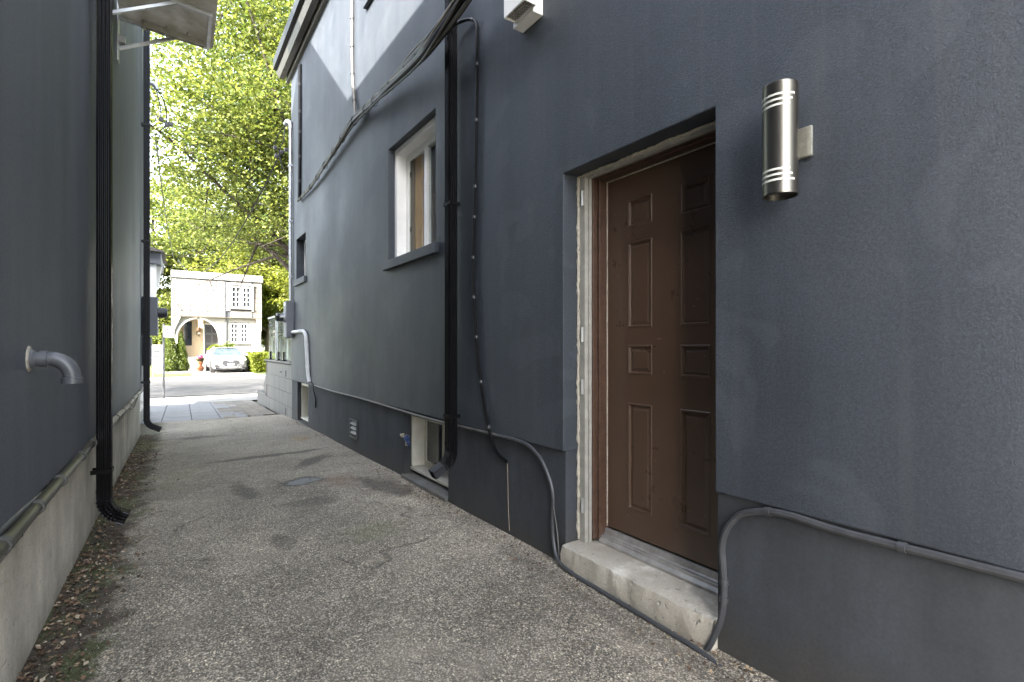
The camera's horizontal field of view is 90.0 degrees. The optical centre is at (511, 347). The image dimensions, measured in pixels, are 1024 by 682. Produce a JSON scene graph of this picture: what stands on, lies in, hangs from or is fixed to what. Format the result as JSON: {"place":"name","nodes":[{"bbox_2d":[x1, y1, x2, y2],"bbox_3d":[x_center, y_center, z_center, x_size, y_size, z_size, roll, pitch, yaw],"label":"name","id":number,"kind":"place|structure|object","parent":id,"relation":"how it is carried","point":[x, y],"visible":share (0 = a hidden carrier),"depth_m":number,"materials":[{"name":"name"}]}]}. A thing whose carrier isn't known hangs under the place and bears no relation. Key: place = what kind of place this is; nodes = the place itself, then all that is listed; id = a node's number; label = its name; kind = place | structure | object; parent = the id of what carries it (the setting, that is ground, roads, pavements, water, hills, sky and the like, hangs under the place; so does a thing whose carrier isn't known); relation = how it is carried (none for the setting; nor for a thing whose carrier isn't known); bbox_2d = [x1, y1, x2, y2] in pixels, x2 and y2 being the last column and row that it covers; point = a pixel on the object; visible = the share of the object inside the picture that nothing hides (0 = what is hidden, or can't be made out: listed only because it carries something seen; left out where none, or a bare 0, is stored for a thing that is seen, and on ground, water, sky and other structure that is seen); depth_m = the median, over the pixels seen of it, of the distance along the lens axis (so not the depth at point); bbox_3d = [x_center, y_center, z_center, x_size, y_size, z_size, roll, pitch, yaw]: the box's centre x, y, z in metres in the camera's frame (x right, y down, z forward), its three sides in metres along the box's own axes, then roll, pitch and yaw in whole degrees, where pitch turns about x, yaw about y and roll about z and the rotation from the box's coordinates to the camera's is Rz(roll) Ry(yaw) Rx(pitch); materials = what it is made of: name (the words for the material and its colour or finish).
{"place":"outdoors","nodes":[
{"label":"outdoors","id":0,"kind":"place"},
{"bbox_2d":[150,395,256,404],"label":"pavement","id":1,"kind":"structure","parent":0,"point":[196,400],"depth_m":14.20,"materials":[{"name":"concrete"}]},
{"bbox_2d":[150,379,264,397],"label":"road","id":2,"kind":"structure","parent":0,"point":[201,387],"depth_m":19.38,"materials":[{"name":"grey asphalt"}]},
{"bbox_2d":[150,375,264,379],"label":"pavement","id":3,"kind":"structure","parent":0,"point":[206,377],"depth_m":24.07,"materials":[{"name":"concrete"}]},
{"bbox_2d":[140,400,275,423],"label":"paving","id":4,"kind":"structure","parent":0,"point":[201,411],"depth_m":10.97,"materials":[{"name":"grey concrete"}]},
{"bbox_2d":[150,365,265,377],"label":"lawn","id":5,"kind":"structure","parent":0,"point":[153,374],"depth_m":26.93,"materials":[{"name":"green plant"}]},
{"bbox_2d":[152,345,161,370],"bbox_3d":[-17.170,0.665,24.850,0.480,1.530,0.035,0,0,-34],"label":"yard sign","id":6,"kind":"object","parent":5,"relation":"on","point":[156,357],"visible":0.75,"depth_m":24.82,"materials":[{"name":"white paint"}]},
{"bbox_2d":[155,370,195,373],"bbox_3d":[-18.780,1.385,28.615,1.870,0.130,1.550,0,0,-34],"label":"stone edging","id":7,"kind":"object","parent":5,"relation":"on","point":[192,371],"visible":0.86,"depth_m":27.99,"materials":[{"name":"stone"}]},
{"bbox_2d":[160,322,182,371],"bbox_3d":[-19.031,0.030,28.546,1.114,2.900,1.110,0,0,-34],"label":"cedar tree","id":8,"kind":"object","parent":7,"relation":"on","point":[171,349],"visible":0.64,"depth_m":28.33,"materials":[{"name":"green plant"}]},
{"bbox_2d":[173,331,189,371],"bbox_3d":[-18.667,0.285,28.896,0.898,2.390,0.923,0,0,-34],"label":"cedar tree","id":9,"kind":"object","parent":7,"relation":"on","point":[182,354],"visible":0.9,"depth_m":28.76,"materials":[{"name":"green plant"}]},
{"bbox_2d":[150,166,227,344],"bbox_3d":[-29.012,-6.769,40.982,14.467,16.668,15.291,0,0,44],"label":"tree","id":10,"kind":"object","parent":5,"relation":"on","point":[164,300],"visible":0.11,"depth_m":39.76,"materials":[{"name":"green plant"}]},
{"bbox_2d":[170,270,262,370],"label":"white house","id":11,"kind":"structure","parent":5,"relation":"on","point":[210,317],"depth_m":33.18,"materials":[{"name":"paint"}]},
{"bbox_2d":[184,322,191,345],"bbox_3d":[-20.985,-0.875,33.149,0.430,1.550,0.055,0,0,-34],"label":"side window","id":12,"kind":"structure","parent":11,"relation":"in","point":[188,325],"depth_m":33.15,"materials":[{"name":"grey glass"}]},
{"bbox_2d":[204,324,217,355],"bbox_3d":[-19.862,-0.435,33.880,0.850,2.110,0.095,0,0,-34],"label":"front door","id":13,"kind":"structure","parent":11,"relation":"in","point":[210,334],"depth_m":33.78,"materials":[{"name":"glass"}]},
{"bbox_2d":[230,323,247,342],"bbox_3d":[-18.020,-0.930,33.802,1.020,1.280,0.090,0,0,-34],"label":"window","id":14,"kind":"structure","parent":11,"relation":"in","point":[238,332],"depth_m":33.78,"materials":[{"name":"white paint"}]},
{"bbox_2d":[231,286,250,307],"bbox_3d":[-17.741,-3.260,33.531,1.180,1.380,0.090,0,0,-34],"label":"window","id":15,"kind":"structure","parent":11,"relation":"in","point":[242,298],"depth_m":33.50,"materials":[{"name":"white paint"}]},
{"bbox_2d":[154,165,279,340],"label":"tree","id":16,"kind":"object","parent":5,"relation":"on","point":[263,334],"visible":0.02,"depth_m":46.28,"materials":[{"name":"green plant"}]},
{"bbox_2d":[166,174,288,351],"bbox_3d":[-17.731,-6.198,37.960,13.906,15.468,14.432,0,0,-34],"label":"tree","id":17,"kind":"object","parent":5,"relation":"on","point":[275,293],"visible":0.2,"depth_m":36.46,"materials":[{"name":"green plant"}]},
{"bbox_2d":[245,351,275,372],"bbox_3d":[-14.957,0.904,30.329,1.537,1.446,3.893,0,0,-34],"label":"hedge","id":18,"kind":"object","parent":5,"relation":"on","point":[256,362],"visible":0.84,"depth_m":28.88,"materials":[{"name":"green plant"}]},
{"bbox_2d":[266,326,290,358],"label":"neighbour house","id":19,"kind":"structure","parent":5,"relation":"on","point":[284,345],"depth_m":44.49,"materials":[{"name":"white paint"}]},
{"bbox_2d":[284,338,290,347],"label":"window","id":20,"kind":"structure","parent":19,"relation":"in","point":[289,339],"depth_m":44.65,"materials":[{"name":"clear glass"}]},
{"bbox_2d":[163,265,273,270],"bbox_3d":[-14.962,-4.077,24.041,30.001,0.967,0.023,0,0,-34],"label":"overhead wire","id":21,"kind":"object","parent":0,"point":[221,268],"visible":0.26,"depth_m":24.64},
{"bbox_2d":[150,0,288,348],"label":"sky","id":22,"kind":"structure","parent":0,"point":[151,48],"materials":[{"name":"white"}]},
{"bbox_2d":[191,369,258,375],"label":"driveway","id":23,"kind":"structure","parent":0,"point":[226,372],"depth_m":27.67,"materials":[{"name":"concrete"}]},
{"bbox_2d":[196,366,204,370],"bbox_3d":[-18.634,1.285,30.611,0.440,0.290,0.429,0,0,-34],"label":"flower pot","id":24,"kind":"object","parent":23,"relation":"on","point":[199,368],"visible":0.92,"depth_m":30.48,"materials":[{"name":"ceramic"}]},
{"bbox_2d":[196,355,204,365],"bbox_3d":[-18.626,0.786,30.588,0.482,0.689,0.485,0,0,-34],"label":"flowering plant","id":25,"kind":"object","parent":24,"relation":"on","point":[200,359],"visible":1,"depth_m":30.53,"materials":[{"name":"plant"}]},
{"bbox_2d":[205,347,247,372],"bbox_3d":[-16.780,0.719,30.022,2.124,1.492,4.660,0,0,-35],"label":"parked car","id":26,"kind":"object","parent":23,"relation":"on","point":[221,358],"visible":0.99,"depth_m":28.68,"materials":[{"name":"white paint"}]},
{"bbox_2d":[168,255,286,261],"bbox_3d":[-14.795,-4.449,23.792,30.001,1.024,0.024,0,0,-34],"label":"overhead wire","id":27,"kind":"object","parent":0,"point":[212,257],"visible":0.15,"depth_m":24.15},
{"bbox_2d":[222,341,236,347],"bbox_3d":[-18.117,0.519,32.753,0.996,1.823,0.842,0,0,-34],"label":"shrub","id":28,"kind":"object","parent":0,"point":[226,344],"visible":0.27,"depth_m":32.67,"materials":[{"name":"green plant"}]},
{"bbox_2d":[16,414,778,681],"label":"driveway","id":29,"kind":"structure","parent":0,"point":[326,468],"depth_m":2.62,"materials":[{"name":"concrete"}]},
{"bbox_2d":[17,434,178,681],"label":"leaf litter","id":30,"kind":"object","parent":29,"relation":"on","point":[58,663],"visible":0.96,"depth_m":2.62,"materials":[{"name":"brown plant"}]},
{"bbox_2d":[61,422,639,671],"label":"fallen leaves","id":31,"kind":"object","parent":29,"relation":"on","point":[318,505],"visible":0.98,"depth_m":2.95,"materials":[{"name":"brown plant"}]},
{"bbox_2d":[287,420,765,681],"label":"leaf litter","id":32,"kind":"object","parent":29,"relation":"on","point":[723,663],"visible":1,"depth_m":2.92,"materials":[{"name":"brown plant"}]},
{"bbox_2d":[150,349,717,571],"bbox_3d":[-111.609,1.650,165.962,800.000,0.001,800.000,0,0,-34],"label":"ground","id":33,"kind":"structure","parent":0,"point":[612,528],"depth_m":4.53,"materials":[{"name":"grey concrete"}]},
{"bbox_2d":[0,0,142,681],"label":"house","id":34,"kind":"structure","parent":33,"relation":"on","point":[47,189],"depth_m":2.37,"materials":[{"name":"paint"}]},
{"bbox_2d":[0,527,28,562],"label":"conduit","id":35,"kind":"object","parent":34,"relation":"attached to","point":[2,559],"visible":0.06,"depth_m":1.82,"materials":[{"name":"grey metal"}]},
{"bbox_2d":[0,485,46,535],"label":"conduit","id":36,"kind":"object","parent":34,"relation":"attached to","point":[11,521],"visible":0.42,"depth_m":1.78,"materials":[{"name":"grey metal"}]},
{"bbox_2d":[0,434,97,559],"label":"conduit","id":37,"kind":"object","parent":34,"relation":"attached to","point":[10,536],"visible":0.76,"depth_m":1.98,"materials":[{"name":"grey metal"}]},
{"bbox_2d":[25,346,82,383],"bbox_3d":[-1.763,0.069,1.983,0.161,0.147,0.100,0,0,-34],"label":"vent pipe","id":38,"kind":"object","parent":34,"relation":"attached to","point":[67,367],"visible":1,"depth_m":1.97,"materials":[{"name":"grey plastic"}]},
{"bbox_2d":[90,0,130,524],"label":"downspout","id":39,"kind":"object","parent":34,"relation":"attached to","point":[108,508],"visible":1,"depth_m":3.27,"materials":[{"name":"black metal"}]},
{"bbox_2d":[113,398,137,426],"bbox_3d":[-4.241,0.700,5.655,0.021,0.115,3.301,0,0,-33],"label":"conduit","id":40,"kind":"object","parent":34,"relation":"attached to","point":[116,423],"visible":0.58,"depth_m":5.22,"materials":[{"name":"grey metal"}]},
{"bbox_2d":[113,388,143,424],"bbox_3d":[-4.085,0.609,5.457,0.057,0.074,4.200,0,0,-33],"label":"conduit","id":41,"kind":"object","parent":34,"relation":"attached to","point":[121,412],"visible":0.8,"depth_m":5.08,"materials":[{"name":"grey metal"}]},
{"bbox_2d":[141,29,161,431],"bbox_3d":[-5.142,-1.740,7.312,0.247,5.920,0.094,0,0,-34],"label":"downspout","id":42,"kind":"object","parent":34,"relation":"attached to","point":[146,242],"visible":0.99,"depth_m":7.25,"materials":[{"name":"black metal"}]},
{"bbox_2d":[142,80,172,365],"bbox_3d":[-5.266,-1.833,7.617,0.374,4.207,0.309,0,0,-34],"label":"electric meter","id":43,"kind":"object","parent":34,"relation":"attached to","point":[156,312],"visible":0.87,"depth_m":7.48,"materials":[{"name":"metal"}]},
{"bbox_2d":[155,140,177,262],"bbox_3d":[-10.360,-3.371,15.629,0.019,1.175,18.511,0,0,-32],"label":"overhead wire","id":44,"kind":"object","parent":43,"relation":"attached to","point":[162,195],"visible":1,"depth_m":9.75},
{"bbox_2d":[113,0,217,63],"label":"canopy","id":45,"kind":"object","parent":34,"relation":"attached to","point":[192,22],"visible":0.9,"depth_m":4.57,"materials":[{"name":"metal"}]},
{"bbox_2d":[140,247,166,422],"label":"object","id":46,"kind":"object","parent":33,"relation":"on","point":[157,259],"visible":0.17,"depth_m":9.88,"materials":[{"name":"white paint"}]},
{"bbox_2d":[162,324,173,397],"bbox_3d":[-10.347,0.475,15.403,0.294,2.350,0.090,0,0,-20],"label":"street sign","id":47,"kind":"object","parent":33,"relation":"on","point":[167,331],"visible":0.97,"depth_m":15.36,"materials":[{"name":"white metal"}]},
{"bbox_2d":[150,393,256,399],"bbox_3d":[-10.212,1.533,15.185,80.000,0.035,1.400,0,0,-34],"label":"driveway apron","id":48,"kind":"object","parent":33,"relation":"on","point":[167,398],"visible":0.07,"depth_m":15.82,"materials":[{"name":"concrete"}]},
{"bbox_2d":[150,377,264,381],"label":"kerb","id":49,"kind":"structure","parent":33,"relation":"on","point":[192,379],"depth_m":23.46,"materials":[{"name":"concrete"}]},
{"bbox_2d":[150,0,294,295],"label":"tree","id":50,"kind":"object","parent":33,"relation":"on","point":[255,102],"visible":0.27,"depth_m":16.46,"materials":[{"name":"green plant"}]},
{"bbox_2d":[257,359,291,418],"bbox_3d":[-4.021,1.018,11.995,2.985,1.465,4.405,0,0,-34],"label":"tiled porch","id":51,"kind":"object","parent":33,"relation":"on","point":[275,395],"visible":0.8,"depth_m":10.59,"materials":[{"name":"grey tile"}]},
{"bbox_2d":[268,316,290,361],"bbox_3d":[-4.813,-0.208,10.652,0.100,0.984,2.950,0,0,-34],"label":"glass railing","id":52,"kind":"object","parent":51,"relation":"on","point":[278,356],"visible":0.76,"depth_m":11.03,"materials":[{"name":"grey"}]},
{"bbox_2d":[273,0,1023,681],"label":"dark house","id":53,"kind":"structure","parent":33,"relation":"on","point":[691,340],"depth_m":2.26,"materials":[{"name":"paint"}]},
{"bbox_2d":[275,119,293,337],"bbox_3d":[-4.075,-2.142,9.157,0.288,3.944,0.305,0,0,-34],"label":"electric meter","id":54,"kind":"object","parent":53,"relation":"attached to","point":[286,317],"visible":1,"depth_m":9.18,"materials":[{"name":"grey metal"}]},
{"bbox_2d":[273,126,287,168],"bbox_3d":[-4.191,-3.636,9.296,0.250,0.777,0.122,0,0,-34],"label":"wire splice","id":55,"kind":"object","parent":54,"relation":"attached to","point":[276,155],"visible":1,"depth_m":9.29,"materials":[{"name":"plastic"}]},
{"bbox_2d":[178,154,280,273],"bbox_3d":[-9.760,-3.241,16.394,0.026,1.581,17.954,0,0,-38],"label":"overhead wire","id":56,"kind":"object","parent":55,"relation":"attached to","point":[245,220],"visible":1,"depth_m":11.60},
{"bbox_2d":[297,64,301,200],"bbox_3d":[-3.574,-3.614,8.620,0.068,2.272,0.105,0,0,-34],"label":"conduit","id":57,"kind":"object","parent":53,"relation":"attached to","point":[299,121],"visible":0.96,"depth_m":8.59,"materials":[{"name":"plastic"}]},
{"bbox_2d":[291,329,310,382],"bbox_3d":[-3.526,0.135,8.534,0.064,0.862,1.301,0,0,-34],"label":"drain pipe","id":58,"kind":"object","parent":53,"relation":"attached to","point":[304,332],"visible":1,"depth_m":8.12,"materials":[{"name":"white plastic"}]},
{"bbox_2d":[301,383,307,421],"bbox_3d":[-3.393,0.926,8.706,0.205,0.644,0.828,0,0,-34],"label":"window","id":59,"kind":"structure","parent":53,"relation":"in","point":[304,387],"depth_m":8.99,"materials":[{"name":"beige paint"}]},
{"bbox_2d":[304,240,305,275],"bbox_3d":[-3.438,-1.518,8.736,0.050,0.711,0.732,0,0,-34],"label":"window","id":60,"kind":"structure","parent":53,"relation":"in","point":[305,240],"depth_m":8.99,"materials":[{"name":"white paint"}]},
{"bbox_2d":[310,382,315,407],"bbox_3d":[-3.074,0.731,7.892,0.038,0.382,0.274,0,0,-39],"label":"cable","id":61,"kind":"object","parent":53,"relation":"attached to","point":[314,394],"visible":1,"depth_m":7.81,"materials":[{"name":"black rubber"}]},
{"bbox_2d":[350,0,355,114],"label":"conduit","id":62,"kind":"object","parent":53,"relation":"attached to","point":[352,49],"visible":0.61,"depth_m":6.16,"materials":[{"name":"grey metal"}]},
{"bbox_2d":[349,418,357,439],"bbox_3d":[-1.928,0.995,6.226,0.019,0.233,0.285,0,0,-34],"label":"foundation vent","id":63,"kind":"object","parent":53,"relation":"attached to","point":[354,423],"visible":1,"depth_m":6.21,"materials":[{"name":"grey metal"}]},
{"bbox_2d":[297,0,471,201],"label":"cable bundle","id":64,"kind":"object","parent":53,"relation":"attached to","point":[426,46],"visible":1,"depth_m":4.26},
{"bbox_2d":[400,433,409,445],"bbox_3d":[-1.004,0.875,4.842,0.087,0.100,0.197,0,0,-34],"label":"garden tap","id":65,"kind":"object","parent":53,"relation":"attached to","point":[406,437],"visible":1,"depth_m":4.79,"materials":[{"name":"blue metal"}]},
{"bbox_2d":[314,385,498,436],"bbox_3d":[-1.562,0.602,5.656,0.038,0.046,5.270,0,0,-34],"label":"cable","id":66,"kind":"object","parent":53,"relation":"attached to","point":[459,426],"visible":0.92,"depth_m":4.64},
{"bbox_2d":[395,116,435,256],"bbox_3d":[-0.797,-1.440,4.863,0.240,1.340,1.100,0,0,-34],"label":"window","id":67,"kind":"structure","parent":53,"relation":"in","point":[409,156],"depth_m":5.10,"materials":[{"name":"white paint"}]},
{"bbox_2d":[410,415,447,486],"bbox_3d":[-0.643,0.887,4.617,0.205,0.572,0.912,0,0,-34],"label":"window","id":68,"kind":"structure","parent":53,"relation":"in","point":[427,436],"depth_m":4.92,"materials":[{"name":"beige paint"}]},
{"bbox_2d":[428,0,459,479],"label":"downspout","id":69,"kind":"object","parent":53,"relation":"attached to","point":[445,464],"visible":1,"depth_m":3.91,"materials":[{"name":"black metal"}]},
{"bbox_2d":[452,17,507,462],"bbox_3d":[-0.282,-0.835,3.703,0.078,3.217,0.768,0,0,-44],"label":"cable","id":70,"kind":"object","parent":53,"relation":"attached to","point":[496,451],"visible":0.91,"depth_m":3.69,"materials":[{"name":"black rubber"}]},
{"bbox_2d":[507,464,509,530],"bbox_3d":[-0.023,1.000,3.408,0.004,0.440,0.028,0,0,-34],"label":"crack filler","id":71,"kind":"object","parent":53,"relation":"attached to","point":[508,501],"visible":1,"depth_m":3.41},
{"bbox_2d":[504,0,542,32],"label":"vent hood","id":72,"kind":"object","parent":53,"relation":"attached to","point":[523,16],"visible":1,"depth_m":3.07,"materials":[{"name":"white paint"}]},
{"bbox_2d":[553,507,558,555],"bbox_3d":[0.253,1.040,2.957,0.014,0.303,0.086,0,0,-24],"label":"cable","id":73,"kind":"object","parent":53,"relation":"attached to","point":[556,530],"visible":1,"depth_m":2.95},
{"bbox_2d":[498,434,722,666],"bbox_3d":[0.382,0.930,2.732,0.051,0.683,1.754,0,0,-31],"label":"conduit","id":74,"kind":"object","parent":53,"relation":"attached to","point":[692,646],"visible":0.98,"depth_m":2.67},
{"bbox_2d":[560,120,717,651],"bbox_3d":[0.670,0.304,2.585,0.324,2.592,0.976,0,0,-34],"label":"door","id":75,"kind":"structure","parent":53,"relation":"in","point":[646,225],"depth_m":2.67,"materials":[{"name":"brown paint"}]},
{"bbox_2d":[762,79,812,200],"bbox_3d":[0.949,-0.720,1.806,0.142,0.384,0.152,0,0,-34],"label":"wall lamp","id":76,"kind":"object","parent":53,"relation":"attached to","point":[787,144],"visible":1,"depth_m":1.75,"materials":[{"name":"metal"}]},
{"bbox_2d":[703,507,1023,651],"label":"conduit","id":77,"kind":"object","parent":53,"relation":"attached to","point":[902,547],"visible":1,"depth_m":1.73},
{"bbox_3d":[-18.829,0.830,32.137,1.480,1.200,1.550,0,0,-34],"label":"planter wall","id":78,"kind":"object","parent":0,"visible":0},
{"bbox_2d":[206,344,221,350],"bbox_3d":[-18.797,0.044,32.420,0.994,0.524,0.640,0,0,-34],"label":"shrub","id":79,"kind":"object","parent":78,"relation":"in","point":[213,346],"visible":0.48,"depth_m":32.29,"materials":[{"name":"green plant"}]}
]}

